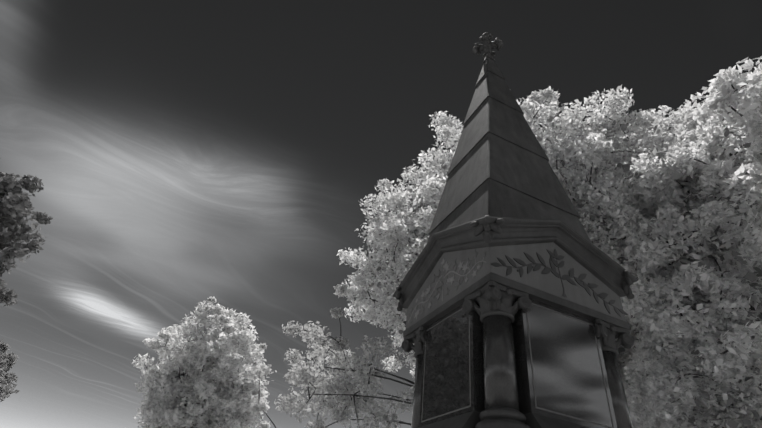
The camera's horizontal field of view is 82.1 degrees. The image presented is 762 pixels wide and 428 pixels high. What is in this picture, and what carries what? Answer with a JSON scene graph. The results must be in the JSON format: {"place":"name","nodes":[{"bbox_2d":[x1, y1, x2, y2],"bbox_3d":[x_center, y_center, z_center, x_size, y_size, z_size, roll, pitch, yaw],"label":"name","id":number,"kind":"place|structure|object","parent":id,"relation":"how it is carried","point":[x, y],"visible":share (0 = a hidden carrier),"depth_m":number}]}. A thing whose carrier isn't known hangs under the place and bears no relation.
{"place":"outdoors","nodes":[
{"label":"outdoors","id":0,"kind":"place"},
{"bbox_2d":[0,158,52,306],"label":"tree","id":1,"kind":"object","parent":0,"point":[15,203],"depth_m":26.35},
{"bbox_2d":[132,296,270,427],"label":"tree","id":2,"kind":"object","parent":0,"point":[229,396],"depth_m":26.31},
{"bbox_2d":[239,307,413,427],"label":"tree","id":3,"kind":"object","parent":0,"point":[302,377],"depth_m":14.77},
{"bbox_2d":[0,0,761,427],"label":"sky","id":4,"kind":"structure","parent":0,"point":[184,153]},
{"bbox_2d":[401,280,633,427],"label":"monument columns","id":5,"kind":"structure","parent":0,"point":[499,308],"depth_m":3.72},
{"bbox_2d":[393,216,637,336],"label":"monument entablature","id":6,"kind":"structure","parent":5,"relation":"on","point":[517,238],"depth_m":4.29},
{"bbox_2d":[427,33,591,242],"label":"monument spire","id":7,"kind":"structure","parent":6,"relation":"on","point":[500,166],"depth_m":5.44},
{"bbox_2d":[396,215,633,310],"bbox_3d":[1.375,0.871,4.861,1.955,0.320,1.955,21,-39,-16],"label":"monument acroteria","id":8,"kind":"object","parent":6,"relation":"on","point":[487,233],"visible":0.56,"depth_m":4.00},
{"bbox_2d":[403,249,627,323],"bbox_3d":[1.363,0.958,4.793,1.674,0.542,1.605,21,-39,-16],"label":"monument engraving","id":9,"kind":"object","parent":6,"relation":"attached to","point":[553,264],"visible":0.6,"depth_m":4.25},
{"bbox_2d":[333,85,761,377],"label":"tree","id":10,"kind":"object","parent":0,"point":[596,147],"depth_m":15.21},
{"bbox_2d":[608,56,761,427],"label":"tree","id":11,"kind":"object","parent":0,"point":[703,138],"depth_m":10.94},
{"bbox_2d":[613,255,761,427],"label":"tree","id":12,"kind":"object","parent":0,"point":[626,384],"depth_m":16.88},
{"label":"lawn","id":13,"kind":"structure","parent":0,"visible":0},
{"bbox_2d":[0,339,19,401],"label":"tree","id":14,"kind":"object","parent":13,"relation":"on","point":[9,360],"depth_m":37.40},
{"bbox_2d":[419,298,616,427],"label":"monument die","id":15,"kind":"object","parent":13,"relation":"on","point":[562,380],"visible":0.81,"depth_m":3.73}
]}

